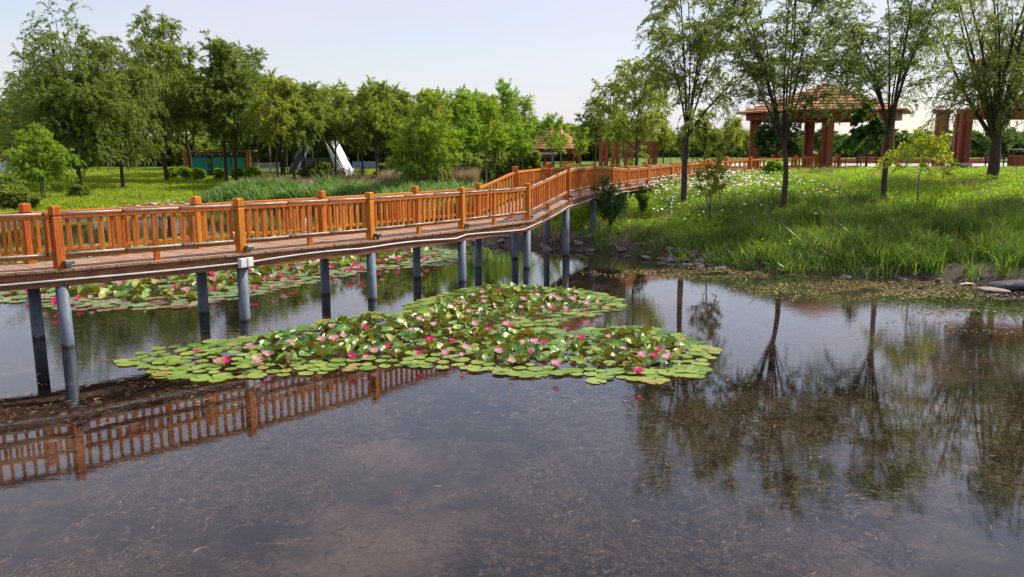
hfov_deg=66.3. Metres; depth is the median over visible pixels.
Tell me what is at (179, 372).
lily pad
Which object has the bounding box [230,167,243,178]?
shrub
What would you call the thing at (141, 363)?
lily pad
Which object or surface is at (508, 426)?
surface weed
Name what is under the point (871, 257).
reed clump
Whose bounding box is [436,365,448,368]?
lily pad
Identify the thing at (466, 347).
water lily
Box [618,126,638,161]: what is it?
willow tree
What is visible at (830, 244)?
reed clump
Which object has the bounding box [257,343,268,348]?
lily leaf
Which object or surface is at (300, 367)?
lily pad
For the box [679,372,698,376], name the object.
lily pad
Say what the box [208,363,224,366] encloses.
lily pad
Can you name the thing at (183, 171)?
shrub
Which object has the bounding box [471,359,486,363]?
lily pad
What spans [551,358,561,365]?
water lily
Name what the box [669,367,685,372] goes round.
lily pad
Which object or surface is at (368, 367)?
lily pad
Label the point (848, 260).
reed clump
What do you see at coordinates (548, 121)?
young tree
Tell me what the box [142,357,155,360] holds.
lily pad
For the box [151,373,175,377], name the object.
lily pad
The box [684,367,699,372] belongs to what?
lily pad
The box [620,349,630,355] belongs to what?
lily leaf
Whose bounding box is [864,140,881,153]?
river tree
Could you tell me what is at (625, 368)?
lily pad
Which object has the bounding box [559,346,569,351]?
lily leaf
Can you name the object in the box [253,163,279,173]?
lattice gate
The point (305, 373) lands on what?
lily pad
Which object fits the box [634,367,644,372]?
water lily
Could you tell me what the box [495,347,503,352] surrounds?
water lily
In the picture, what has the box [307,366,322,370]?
lily pad
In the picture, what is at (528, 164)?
undergrowth bush
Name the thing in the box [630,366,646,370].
lily pad
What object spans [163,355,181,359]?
lily pad
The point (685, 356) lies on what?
lily pad
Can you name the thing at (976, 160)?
fence
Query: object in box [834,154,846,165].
park bench
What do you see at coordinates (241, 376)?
lily pad
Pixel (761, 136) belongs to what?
broadleaf tree
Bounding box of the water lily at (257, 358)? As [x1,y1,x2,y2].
[253,355,264,361]
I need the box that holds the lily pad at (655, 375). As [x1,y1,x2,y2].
[646,372,664,377]
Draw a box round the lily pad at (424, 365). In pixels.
[418,363,434,367]
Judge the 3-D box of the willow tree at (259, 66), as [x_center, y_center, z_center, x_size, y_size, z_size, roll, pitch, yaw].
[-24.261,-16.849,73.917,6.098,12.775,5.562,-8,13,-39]
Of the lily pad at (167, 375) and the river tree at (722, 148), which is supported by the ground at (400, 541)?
the river tree at (722, 148)
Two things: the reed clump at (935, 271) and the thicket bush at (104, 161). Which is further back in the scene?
the thicket bush at (104, 161)
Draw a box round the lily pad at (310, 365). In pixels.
[303,363,315,366]
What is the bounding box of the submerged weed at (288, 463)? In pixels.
[0,287,1023,576]
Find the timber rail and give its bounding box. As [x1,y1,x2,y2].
[559,161,589,166]
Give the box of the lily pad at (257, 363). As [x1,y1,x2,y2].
[250,362,263,365]
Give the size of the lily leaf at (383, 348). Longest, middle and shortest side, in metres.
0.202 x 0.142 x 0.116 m
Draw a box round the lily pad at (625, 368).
[618,367,631,371]
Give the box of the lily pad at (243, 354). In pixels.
[236,353,249,355]
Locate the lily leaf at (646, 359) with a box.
[638,356,650,365]
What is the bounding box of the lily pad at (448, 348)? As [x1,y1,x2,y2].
[440,347,453,350]
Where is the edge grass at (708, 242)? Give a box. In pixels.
[586,218,955,277]
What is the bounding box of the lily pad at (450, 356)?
[443,355,457,357]
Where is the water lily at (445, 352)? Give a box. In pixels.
[440,349,448,354]
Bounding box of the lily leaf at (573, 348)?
[570,342,581,351]
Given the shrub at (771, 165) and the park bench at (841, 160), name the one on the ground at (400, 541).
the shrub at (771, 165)
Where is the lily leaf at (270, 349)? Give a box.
[261,347,273,354]
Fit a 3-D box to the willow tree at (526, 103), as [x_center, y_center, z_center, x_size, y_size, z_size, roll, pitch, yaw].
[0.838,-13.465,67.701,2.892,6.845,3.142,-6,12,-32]
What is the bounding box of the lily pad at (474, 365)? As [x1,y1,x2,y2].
[468,364,480,366]
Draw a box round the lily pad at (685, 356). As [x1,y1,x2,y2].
[679,354,692,357]
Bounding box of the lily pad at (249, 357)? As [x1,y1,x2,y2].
[245,355,259,358]
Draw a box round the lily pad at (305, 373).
[298,371,313,374]
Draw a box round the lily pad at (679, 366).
[673,364,686,368]
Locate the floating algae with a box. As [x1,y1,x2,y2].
[581,267,1023,333]
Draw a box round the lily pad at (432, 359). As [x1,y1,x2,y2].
[425,357,439,361]
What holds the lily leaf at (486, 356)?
on the pond water
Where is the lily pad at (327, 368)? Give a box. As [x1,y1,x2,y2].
[320,366,338,369]
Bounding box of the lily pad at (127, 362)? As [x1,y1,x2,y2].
[116,360,141,365]
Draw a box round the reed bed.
[191,170,521,222]
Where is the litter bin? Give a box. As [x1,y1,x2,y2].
[1007,149,1023,166]
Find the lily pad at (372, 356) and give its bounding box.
[359,355,375,359]
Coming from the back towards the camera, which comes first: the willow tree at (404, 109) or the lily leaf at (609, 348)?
the willow tree at (404, 109)
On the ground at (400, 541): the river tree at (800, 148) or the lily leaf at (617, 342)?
the river tree at (800, 148)
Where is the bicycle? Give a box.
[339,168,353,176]
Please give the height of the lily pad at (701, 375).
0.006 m
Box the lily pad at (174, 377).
[167,375,179,378]
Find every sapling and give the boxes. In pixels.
[690,148,730,220]
[872,125,961,206]
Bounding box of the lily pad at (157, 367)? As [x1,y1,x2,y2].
[149,365,169,368]
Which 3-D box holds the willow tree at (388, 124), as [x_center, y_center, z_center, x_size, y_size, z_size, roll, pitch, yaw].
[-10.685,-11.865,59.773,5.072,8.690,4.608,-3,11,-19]
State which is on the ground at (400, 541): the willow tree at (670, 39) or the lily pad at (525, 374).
the willow tree at (670, 39)
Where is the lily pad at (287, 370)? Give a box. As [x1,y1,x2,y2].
[281,368,292,371]
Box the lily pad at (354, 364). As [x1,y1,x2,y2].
[348,363,360,365]
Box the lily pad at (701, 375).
[685,373,704,377]
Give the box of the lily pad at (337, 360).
[330,358,345,361]
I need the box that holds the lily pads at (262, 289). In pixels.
[0,232,467,308]
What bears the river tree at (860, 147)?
on the ground at (400, 541)
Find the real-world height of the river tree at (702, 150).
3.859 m
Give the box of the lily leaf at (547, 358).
[541,356,550,360]
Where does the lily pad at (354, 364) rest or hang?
on the pond water
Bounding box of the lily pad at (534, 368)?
[527,366,544,370]
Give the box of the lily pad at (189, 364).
[181,363,194,366]
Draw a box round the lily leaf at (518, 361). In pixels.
[508,354,522,363]
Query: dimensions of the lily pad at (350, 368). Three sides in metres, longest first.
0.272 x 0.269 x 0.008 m
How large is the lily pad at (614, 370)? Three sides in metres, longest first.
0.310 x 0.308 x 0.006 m
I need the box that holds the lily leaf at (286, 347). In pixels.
[282,343,293,350]
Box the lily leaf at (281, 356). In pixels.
[276,352,289,360]
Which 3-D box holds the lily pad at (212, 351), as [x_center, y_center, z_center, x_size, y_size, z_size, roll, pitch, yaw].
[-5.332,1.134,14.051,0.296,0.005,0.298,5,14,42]
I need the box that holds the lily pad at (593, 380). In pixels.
[585,377,606,383]
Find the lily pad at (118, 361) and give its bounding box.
[114,359,128,362]
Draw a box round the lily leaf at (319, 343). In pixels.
[313,340,323,347]
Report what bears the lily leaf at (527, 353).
on the pond water
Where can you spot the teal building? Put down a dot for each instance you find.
(209, 162)
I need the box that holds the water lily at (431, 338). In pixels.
[424,336,433,341]
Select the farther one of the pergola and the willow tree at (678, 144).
the willow tree at (678, 144)
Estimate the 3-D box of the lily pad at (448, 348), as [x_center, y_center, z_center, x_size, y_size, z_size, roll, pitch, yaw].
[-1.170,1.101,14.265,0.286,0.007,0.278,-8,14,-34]
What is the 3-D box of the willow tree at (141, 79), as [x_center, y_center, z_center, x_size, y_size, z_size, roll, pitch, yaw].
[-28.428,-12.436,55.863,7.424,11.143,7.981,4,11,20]
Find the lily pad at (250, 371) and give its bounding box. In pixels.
[242,369,261,374]
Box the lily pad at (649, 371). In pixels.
[641,369,655,373]
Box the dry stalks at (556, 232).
[537,221,677,249]
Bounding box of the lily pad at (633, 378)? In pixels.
[625,376,640,380]
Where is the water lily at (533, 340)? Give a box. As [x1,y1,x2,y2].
[529,338,539,343]
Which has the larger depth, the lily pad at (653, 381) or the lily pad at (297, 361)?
the lily pad at (297, 361)
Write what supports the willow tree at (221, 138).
on the ground at (400, 541)
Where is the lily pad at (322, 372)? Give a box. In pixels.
[317,370,327,373]
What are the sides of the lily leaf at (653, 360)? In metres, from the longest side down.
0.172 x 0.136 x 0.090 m
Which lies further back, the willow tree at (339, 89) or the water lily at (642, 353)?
the willow tree at (339, 89)
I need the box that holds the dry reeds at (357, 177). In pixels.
[237,172,377,184]
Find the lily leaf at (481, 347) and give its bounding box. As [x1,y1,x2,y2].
[478,345,486,350]
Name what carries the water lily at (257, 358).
attached to the lily at (441, 311)
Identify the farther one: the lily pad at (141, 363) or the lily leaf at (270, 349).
the lily leaf at (270, 349)
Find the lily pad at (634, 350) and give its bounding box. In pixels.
[627,348,639,351]
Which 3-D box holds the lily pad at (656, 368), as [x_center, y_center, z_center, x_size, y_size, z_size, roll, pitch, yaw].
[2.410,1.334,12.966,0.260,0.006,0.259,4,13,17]
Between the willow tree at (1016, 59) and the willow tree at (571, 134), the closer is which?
the willow tree at (1016, 59)
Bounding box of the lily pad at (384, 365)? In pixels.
[379,364,390,367]
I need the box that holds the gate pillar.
[931,109,953,166]
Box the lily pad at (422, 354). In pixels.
[412,353,427,356]
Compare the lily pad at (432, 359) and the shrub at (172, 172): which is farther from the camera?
the shrub at (172, 172)
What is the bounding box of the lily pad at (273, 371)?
[266,369,279,372]
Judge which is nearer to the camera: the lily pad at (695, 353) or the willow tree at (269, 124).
the lily pad at (695, 353)
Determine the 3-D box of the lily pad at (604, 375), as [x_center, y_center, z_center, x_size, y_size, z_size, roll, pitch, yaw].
[1.497,1.402,12.614,0.319,0.006,0.328,-4,11,-7]
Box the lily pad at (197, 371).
[193,369,206,372]
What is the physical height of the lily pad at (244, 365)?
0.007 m
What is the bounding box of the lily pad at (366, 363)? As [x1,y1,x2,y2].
[361,362,371,365]
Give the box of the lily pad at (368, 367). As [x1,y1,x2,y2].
[359,366,376,369]
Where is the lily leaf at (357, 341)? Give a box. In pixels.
[353,336,364,346]
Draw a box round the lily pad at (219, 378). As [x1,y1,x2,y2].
[208,376,226,381]
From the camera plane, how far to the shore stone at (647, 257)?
26.25 m
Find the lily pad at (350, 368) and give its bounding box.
[341,366,357,370]
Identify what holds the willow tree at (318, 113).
on the ground at (400, 541)
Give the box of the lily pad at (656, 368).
[650,367,665,370]
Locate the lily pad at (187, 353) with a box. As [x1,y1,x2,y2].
[180,351,193,354]
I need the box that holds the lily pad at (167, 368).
[160,366,174,369]
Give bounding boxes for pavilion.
[533,125,587,163]
[735,84,911,168]
[950,46,1023,166]
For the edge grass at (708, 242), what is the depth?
24.57 m
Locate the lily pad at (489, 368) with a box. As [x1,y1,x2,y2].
[482,366,494,369]
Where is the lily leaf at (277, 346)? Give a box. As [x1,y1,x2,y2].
[271,344,283,349]
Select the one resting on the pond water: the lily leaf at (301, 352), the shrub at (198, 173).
the lily leaf at (301, 352)
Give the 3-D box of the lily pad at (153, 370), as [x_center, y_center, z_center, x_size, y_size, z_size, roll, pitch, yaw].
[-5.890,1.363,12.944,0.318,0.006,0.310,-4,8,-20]
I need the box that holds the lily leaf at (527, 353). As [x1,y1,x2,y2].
[520,350,531,356]
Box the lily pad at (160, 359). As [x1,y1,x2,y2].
[151,357,169,361]
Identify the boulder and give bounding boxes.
[960,282,974,284]
[976,287,1010,292]
[977,269,987,278]
[989,280,1023,289]
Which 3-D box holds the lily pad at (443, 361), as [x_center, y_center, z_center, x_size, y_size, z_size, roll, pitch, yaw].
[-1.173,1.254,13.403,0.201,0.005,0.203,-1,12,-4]
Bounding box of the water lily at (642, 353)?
[637,351,646,356]
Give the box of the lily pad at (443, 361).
[438,360,448,363]
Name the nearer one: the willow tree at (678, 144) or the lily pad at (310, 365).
the lily pad at (310, 365)
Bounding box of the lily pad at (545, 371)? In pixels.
[536,369,552,373]
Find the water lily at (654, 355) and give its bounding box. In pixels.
[650,352,659,357]
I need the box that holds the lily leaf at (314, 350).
[311,347,317,352]
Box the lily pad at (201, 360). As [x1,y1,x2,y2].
[196,359,208,362]
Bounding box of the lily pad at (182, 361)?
[175,359,191,362]
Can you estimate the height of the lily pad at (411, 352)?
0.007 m
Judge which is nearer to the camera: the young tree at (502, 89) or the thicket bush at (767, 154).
the young tree at (502, 89)
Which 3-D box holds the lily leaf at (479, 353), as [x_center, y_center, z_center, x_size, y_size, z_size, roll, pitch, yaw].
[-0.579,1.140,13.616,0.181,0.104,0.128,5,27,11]
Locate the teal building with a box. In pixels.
[182,150,257,175]
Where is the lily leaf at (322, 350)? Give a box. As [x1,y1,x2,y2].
[316,346,330,354]
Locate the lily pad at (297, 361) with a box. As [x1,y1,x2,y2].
[290,359,305,362]
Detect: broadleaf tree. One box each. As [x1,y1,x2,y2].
[752,113,803,160]
[849,96,885,166]
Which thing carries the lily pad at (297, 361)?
on the pond water
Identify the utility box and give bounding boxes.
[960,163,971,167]
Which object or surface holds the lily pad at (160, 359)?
on the pond water
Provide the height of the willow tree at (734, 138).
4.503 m
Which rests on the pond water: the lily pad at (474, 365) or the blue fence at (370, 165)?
the lily pad at (474, 365)
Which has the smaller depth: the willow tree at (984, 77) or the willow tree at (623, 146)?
the willow tree at (984, 77)
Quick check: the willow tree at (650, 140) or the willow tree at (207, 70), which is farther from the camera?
the willow tree at (650, 140)
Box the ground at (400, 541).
[0,155,1023,576]
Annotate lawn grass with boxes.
[0,168,510,217]
[535,164,1023,253]
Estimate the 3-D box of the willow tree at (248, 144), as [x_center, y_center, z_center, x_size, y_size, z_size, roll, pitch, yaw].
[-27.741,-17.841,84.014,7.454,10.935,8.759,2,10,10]
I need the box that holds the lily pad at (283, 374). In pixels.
[277,373,289,375]
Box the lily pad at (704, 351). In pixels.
[699,350,711,353]
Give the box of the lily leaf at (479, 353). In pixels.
[473,350,482,356]
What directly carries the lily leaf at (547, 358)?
on the pond water
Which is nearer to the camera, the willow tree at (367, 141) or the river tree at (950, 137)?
the willow tree at (367, 141)
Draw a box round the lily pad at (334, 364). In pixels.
[326,362,345,366]
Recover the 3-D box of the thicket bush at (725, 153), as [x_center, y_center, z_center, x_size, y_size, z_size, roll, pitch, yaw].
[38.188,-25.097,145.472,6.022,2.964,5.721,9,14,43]
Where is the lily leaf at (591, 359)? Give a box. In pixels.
[589,356,602,362]
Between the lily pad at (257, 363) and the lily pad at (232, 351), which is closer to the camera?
the lily pad at (257, 363)
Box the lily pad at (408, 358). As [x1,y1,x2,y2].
[402,357,414,359]
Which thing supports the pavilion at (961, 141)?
on the plaza paving
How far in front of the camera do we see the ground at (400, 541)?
12.12 m
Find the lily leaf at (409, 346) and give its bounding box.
[399,343,411,350]
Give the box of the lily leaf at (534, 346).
[525,337,537,350]
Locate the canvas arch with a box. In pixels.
[288,138,352,175]
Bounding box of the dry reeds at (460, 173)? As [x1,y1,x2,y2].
[375,165,482,186]
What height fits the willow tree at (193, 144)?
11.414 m
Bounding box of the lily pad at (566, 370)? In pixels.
[555,368,573,372]
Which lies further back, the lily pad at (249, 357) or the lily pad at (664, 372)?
the lily pad at (249, 357)
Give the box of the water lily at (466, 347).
[461,344,469,349]
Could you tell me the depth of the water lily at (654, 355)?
13.11 m
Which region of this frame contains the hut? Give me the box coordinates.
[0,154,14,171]
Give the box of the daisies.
[628,167,855,218]
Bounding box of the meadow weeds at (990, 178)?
[580,165,1023,259]
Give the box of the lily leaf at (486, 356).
[482,351,494,361]
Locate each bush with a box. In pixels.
[0,174,32,198]
[0,188,42,209]
[67,184,90,196]
[89,151,118,165]
[116,135,177,165]
[149,135,194,165]
[176,137,213,151]
[184,133,222,146]
[204,138,255,165]
[240,137,308,166]
[298,161,334,178]
[305,138,342,157]
[333,142,424,164]
[349,153,382,165]
[372,169,386,177]
[378,162,388,170]
[439,159,462,168]
[456,155,482,167]
[460,145,507,157]
[468,158,510,183]
[473,150,500,159]
[495,149,544,172]
[500,122,558,160]
[520,123,582,161]
[551,122,581,160]
[557,127,622,160]
[588,172,631,232]
[634,184,650,215]
[642,149,668,156]
[661,150,682,156]
[688,149,713,157]
[711,150,730,156]
[723,148,746,156]
[760,150,781,156]
[814,150,845,155]
[841,149,854,156]
[851,149,873,156]
[971,150,986,156]
[1001,150,1016,156]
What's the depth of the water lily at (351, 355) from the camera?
13.03 m
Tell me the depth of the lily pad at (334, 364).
13.27 m
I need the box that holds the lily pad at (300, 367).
[293,366,307,369]
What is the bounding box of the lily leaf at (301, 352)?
[298,350,309,355]
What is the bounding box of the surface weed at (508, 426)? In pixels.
[0,326,1023,576]
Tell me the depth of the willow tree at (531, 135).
82.96 m
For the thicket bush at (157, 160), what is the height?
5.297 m
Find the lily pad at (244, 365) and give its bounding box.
[236,364,252,367]
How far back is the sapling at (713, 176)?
28.44 m
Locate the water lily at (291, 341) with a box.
[285,339,296,344]
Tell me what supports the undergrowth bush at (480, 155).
on the ground at (400, 541)
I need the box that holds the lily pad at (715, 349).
[704,346,721,351]
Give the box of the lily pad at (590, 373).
[584,372,596,375]
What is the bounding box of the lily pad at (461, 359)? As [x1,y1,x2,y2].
[453,357,469,361]
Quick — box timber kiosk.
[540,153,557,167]
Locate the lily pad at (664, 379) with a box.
[656,378,669,381]
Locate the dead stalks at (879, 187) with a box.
[588,163,1023,264]
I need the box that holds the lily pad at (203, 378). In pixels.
[190,375,211,380]
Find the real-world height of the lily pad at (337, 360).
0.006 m
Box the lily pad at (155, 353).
[149,351,163,354]
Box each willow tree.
[0,0,149,184]
[0,72,58,173]
[0,89,18,109]
[0,108,23,162]
[68,34,177,187]
[118,4,206,179]
[139,72,166,163]
[149,33,214,167]
[159,69,200,159]
[165,74,210,151]
[169,29,254,180]
[178,34,264,179]
[206,74,259,151]
[230,40,269,166]
[241,72,264,154]
[244,67,307,178]
[247,78,271,172]
[248,92,291,175]
[254,75,300,175]
[273,80,324,179]
[285,142,292,170]
[292,82,313,171]
[295,81,344,174]
[297,85,302,167]
[306,83,330,157]
[310,84,356,175]
[313,82,333,103]
[323,78,351,111]
[336,92,380,174]
[339,88,373,161]
[340,75,403,170]
[346,80,379,162]
[358,82,403,163]
[367,80,411,166]
[378,82,412,153]
[381,91,415,145]
[407,88,423,105]
[410,86,456,147]
[440,94,458,127]
[445,97,470,131]
[452,85,485,157]
[469,92,508,149]
[491,104,511,138]
[505,97,525,139]
[514,93,540,142]
[516,113,544,142]
[567,131,576,160]
[573,96,619,162]
[576,133,594,160]
[585,53,678,169]
[589,132,605,160]
[604,104,633,147]
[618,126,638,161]
[630,0,790,205]
[633,126,649,160]
[647,131,662,152]
[649,120,677,165]
[668,133,674,160]
[671,124,694,161]
[689,122,702,161]
[690,108,723,162]
[691,0,888,211]
[695,130,711,151]
[709,134,725,155]
[718,120,744,153]
[719,114,748,163]
[740,130,749,161]
[794,0,974,203]
[897,0,1023,180]
[996,0,1023,143]
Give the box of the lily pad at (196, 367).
[183,365,201,370]
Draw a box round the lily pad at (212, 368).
[205,367,220,369]
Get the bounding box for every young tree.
[1,122,86,198]
[385,108,453,184]
[412,87,464,182]
[428,90,482,171]
[435,132,463,182]
[449,88,484,172]
[468,94,506,183]
[480,111,515,179]
[482,77,526,168]
[507,122,538,169]
[537,112,567,167]
[549,116,572,167]
[571,126,590,166]
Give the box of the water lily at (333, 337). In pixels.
[327,335,338,339]
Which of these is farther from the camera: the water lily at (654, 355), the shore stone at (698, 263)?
the shore stone at (698, 263)
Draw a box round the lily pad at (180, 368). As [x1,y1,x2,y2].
[171,366,187,370]
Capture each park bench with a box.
[771,154,793,166]
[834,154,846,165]
[856,154,880,166]
[984,154,1007,166]
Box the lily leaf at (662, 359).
[656,354,666,363]
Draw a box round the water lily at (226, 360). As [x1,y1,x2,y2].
[220,356,230,362]
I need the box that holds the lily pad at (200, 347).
[193,346,208,349]
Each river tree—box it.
[678,143,696,154]
[693,145,711,153]
[714,144,734,155]
[724,132,748,158]
[781,134,802,153]
[796,129,803,154]
[813,128,820,155]
[815,133,841,152]
[833,130,844,153]
[840,135,863,158]
[856,138,870,157]
[859,138,879,157]
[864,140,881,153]
[893,128,902,149]
[893,130,915,154]
[907,128,933,152]
[947,129,952,152]
[951,132,984,151]
[970,129,990,158]
[987,129,1021,157]
[1005,127,1019,153]
[1006,135,1023,154]
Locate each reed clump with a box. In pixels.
[750,234,782,260]
[758,211,788,235]
[778,258,804,274]
[792,227,840,255]
[813,230,843,255]
[832,246,868,270]
[856,238,902,266]
[886,246,922,275]
[908,246,956,275]
[912,224,941,243]
[949,249,999,281]
[956,225,1008,256]
[980,244,1023,275]
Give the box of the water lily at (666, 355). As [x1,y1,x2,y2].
[661,352,672,358]
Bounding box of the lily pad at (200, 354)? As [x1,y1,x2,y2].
[194,353,207,355]
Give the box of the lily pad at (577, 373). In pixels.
[571,372,582,374]
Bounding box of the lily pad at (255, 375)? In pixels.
[247,372,266,377]
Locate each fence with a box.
[352,161,375,168]
[833,158,988,162]
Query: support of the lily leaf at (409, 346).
on the pond water
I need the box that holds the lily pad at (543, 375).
[533,372,547,377]
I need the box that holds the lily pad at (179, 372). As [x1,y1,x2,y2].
[173,370,186,375]
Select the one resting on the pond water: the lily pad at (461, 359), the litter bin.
the lily pad at (461, 359)
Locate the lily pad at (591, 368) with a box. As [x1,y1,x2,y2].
[583,367,596,369]
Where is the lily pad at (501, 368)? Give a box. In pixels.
[494,366,510,370]
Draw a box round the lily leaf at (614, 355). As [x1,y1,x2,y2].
[611,352,622,357]
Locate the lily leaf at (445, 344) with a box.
[437,341,448,348]
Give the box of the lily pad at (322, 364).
[314,362,328,366]
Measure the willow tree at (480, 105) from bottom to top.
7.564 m
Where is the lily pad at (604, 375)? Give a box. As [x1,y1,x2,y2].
[595,372,613,378]
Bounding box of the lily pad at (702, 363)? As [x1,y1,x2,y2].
[691,362,709,365]
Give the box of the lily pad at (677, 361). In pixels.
[670,360,683,362]
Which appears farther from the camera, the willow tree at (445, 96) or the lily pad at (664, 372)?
the willow tree at (445, 96)
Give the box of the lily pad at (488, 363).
[482,362,494,365]
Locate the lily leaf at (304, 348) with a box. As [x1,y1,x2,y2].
[294,346,308,350]
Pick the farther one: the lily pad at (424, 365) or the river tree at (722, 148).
the river tree at (722, 148)
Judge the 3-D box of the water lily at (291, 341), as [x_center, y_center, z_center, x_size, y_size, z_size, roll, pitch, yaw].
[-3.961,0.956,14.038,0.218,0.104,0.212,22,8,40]
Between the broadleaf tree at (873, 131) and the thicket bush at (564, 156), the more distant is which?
the thicket bush at (564, 156)
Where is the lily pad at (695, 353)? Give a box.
[685,351,702,354]
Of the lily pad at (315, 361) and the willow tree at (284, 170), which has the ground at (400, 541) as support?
the willow tree at (284, 170)
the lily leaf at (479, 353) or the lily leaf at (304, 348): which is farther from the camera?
the lily leaf at (304, 348)
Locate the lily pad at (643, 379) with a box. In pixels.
[638,377,653,381]
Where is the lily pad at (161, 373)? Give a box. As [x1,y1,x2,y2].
[152,371,173,375]
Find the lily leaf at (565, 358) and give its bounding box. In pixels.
[561,357,572,362]
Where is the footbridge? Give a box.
[0,153,840,401]
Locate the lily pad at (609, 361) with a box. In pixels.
[603,360,614,363]
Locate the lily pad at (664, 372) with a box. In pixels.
[658,370,675,374]
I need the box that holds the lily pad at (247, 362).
[241,361,255,363]
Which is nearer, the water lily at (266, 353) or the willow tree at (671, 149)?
the water lily at (266, 353)
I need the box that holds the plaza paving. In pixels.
[688,163,1006,168]
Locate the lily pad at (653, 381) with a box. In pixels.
[646,379,664,383]
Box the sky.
[0,0,1023,146]
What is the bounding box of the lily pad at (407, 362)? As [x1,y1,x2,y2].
[400,360,419,364]
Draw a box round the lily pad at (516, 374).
[507,372,521,375]
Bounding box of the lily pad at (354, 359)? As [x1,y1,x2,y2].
[346,358,361,360]
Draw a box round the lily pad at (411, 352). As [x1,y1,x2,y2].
[405,350,417,354]
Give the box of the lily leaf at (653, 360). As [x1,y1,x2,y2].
[649,358,655,363]
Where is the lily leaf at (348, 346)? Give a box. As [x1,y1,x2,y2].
[346,342,354,352]
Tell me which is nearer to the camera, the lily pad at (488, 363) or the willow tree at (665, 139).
the lily pad at (488, 363)
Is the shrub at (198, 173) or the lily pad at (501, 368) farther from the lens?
the shrub at (198, 173)
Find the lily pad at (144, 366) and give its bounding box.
[137,364,150,367]
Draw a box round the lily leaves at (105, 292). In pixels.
[0,230,434,301]
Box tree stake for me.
[43,177,45,198]
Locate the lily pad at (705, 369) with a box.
[692,366,712,371]
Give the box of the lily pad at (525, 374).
[518,371,536,377]
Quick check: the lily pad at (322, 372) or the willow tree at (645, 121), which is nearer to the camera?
the lily pad at (322, 372)
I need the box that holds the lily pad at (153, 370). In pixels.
[145,369,164,372]
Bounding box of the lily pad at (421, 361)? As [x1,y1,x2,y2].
[412,360,429,363]
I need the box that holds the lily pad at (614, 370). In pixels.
[607,368,625,373]
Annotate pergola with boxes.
[596,142,657,166]
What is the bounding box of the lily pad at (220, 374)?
[212,373,231,376]
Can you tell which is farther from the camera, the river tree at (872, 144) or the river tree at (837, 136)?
the river tree at (837, 136)
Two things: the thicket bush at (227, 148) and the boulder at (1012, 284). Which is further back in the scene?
the thicket bush at (227, 148)
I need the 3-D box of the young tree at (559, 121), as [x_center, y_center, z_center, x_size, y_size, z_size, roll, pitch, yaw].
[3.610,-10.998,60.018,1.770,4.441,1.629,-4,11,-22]
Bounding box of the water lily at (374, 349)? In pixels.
[371,347,379,351]
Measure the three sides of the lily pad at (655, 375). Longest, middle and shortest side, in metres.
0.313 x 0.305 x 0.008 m
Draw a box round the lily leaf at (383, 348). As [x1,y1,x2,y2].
[380,345,388,351]
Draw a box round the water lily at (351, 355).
[348,353,356,358]
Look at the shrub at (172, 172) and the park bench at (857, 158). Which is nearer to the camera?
the park bench at (857, 158)
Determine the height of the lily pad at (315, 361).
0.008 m
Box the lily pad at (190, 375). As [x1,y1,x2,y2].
[179,373,201,377]
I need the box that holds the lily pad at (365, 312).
[361,311,378,313]
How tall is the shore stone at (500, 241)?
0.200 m
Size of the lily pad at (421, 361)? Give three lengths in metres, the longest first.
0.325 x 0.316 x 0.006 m
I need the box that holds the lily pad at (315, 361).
[309,359,322,362]
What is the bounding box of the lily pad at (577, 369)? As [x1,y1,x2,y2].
[569,368,583,371]
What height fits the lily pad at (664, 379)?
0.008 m
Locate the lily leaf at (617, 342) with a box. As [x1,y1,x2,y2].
[609,340,624,348]
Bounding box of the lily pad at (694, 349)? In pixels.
[689,348,701,350]
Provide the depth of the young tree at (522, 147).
58.75 m
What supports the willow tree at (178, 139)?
on the ground at (400, 541)
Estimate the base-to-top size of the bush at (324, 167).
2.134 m
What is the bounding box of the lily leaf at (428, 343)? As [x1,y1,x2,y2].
[426,339,436,347]
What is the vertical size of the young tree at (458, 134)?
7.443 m
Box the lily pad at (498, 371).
[492,369,509,374]
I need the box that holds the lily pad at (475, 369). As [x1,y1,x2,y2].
[467,367,483,370]
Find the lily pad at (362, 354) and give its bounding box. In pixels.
[357,353,371,356]
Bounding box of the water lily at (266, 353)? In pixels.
[262,350,271,355]
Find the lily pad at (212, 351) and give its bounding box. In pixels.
[206,350,221,353]
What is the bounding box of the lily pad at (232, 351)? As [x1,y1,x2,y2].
[227,350,239,352]
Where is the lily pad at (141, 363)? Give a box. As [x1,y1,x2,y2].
[132,361,146,364]
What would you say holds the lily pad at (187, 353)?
on the pond water
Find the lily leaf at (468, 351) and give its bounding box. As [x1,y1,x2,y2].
[466,347,475,353]
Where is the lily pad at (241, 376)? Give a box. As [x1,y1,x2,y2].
[236,374,246,377]
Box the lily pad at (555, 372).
[549,371,564,374]
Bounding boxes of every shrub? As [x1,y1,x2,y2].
[162,166,177,177]
[177,166,192,178]
[189,168,207,179]
[212,168,223,178]
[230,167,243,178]
[243,166,261,177]
[761,159,782,174]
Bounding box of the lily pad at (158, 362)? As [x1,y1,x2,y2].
[152,361,165,363]
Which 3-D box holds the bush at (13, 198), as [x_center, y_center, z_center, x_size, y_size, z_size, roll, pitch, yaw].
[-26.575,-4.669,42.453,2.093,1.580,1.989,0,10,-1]
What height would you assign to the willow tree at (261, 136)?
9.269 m
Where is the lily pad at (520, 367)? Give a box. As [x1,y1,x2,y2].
[513,366,526,368]
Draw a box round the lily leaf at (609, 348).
[601,344,615,352]
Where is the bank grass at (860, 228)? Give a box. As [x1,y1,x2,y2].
[624,183,1023,270]
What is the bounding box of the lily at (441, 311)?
[150,282,711,370]
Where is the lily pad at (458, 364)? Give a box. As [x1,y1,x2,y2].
[452,363,464,365]
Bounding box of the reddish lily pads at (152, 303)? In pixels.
[70,296,225,311]
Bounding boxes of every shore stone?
[497,239,505,243]
[499,234,510,238]
[539,243,548,248]
[574,240,582,245]
[641,255,652,259]
[664,257,678,261]
[693,262,704,265]

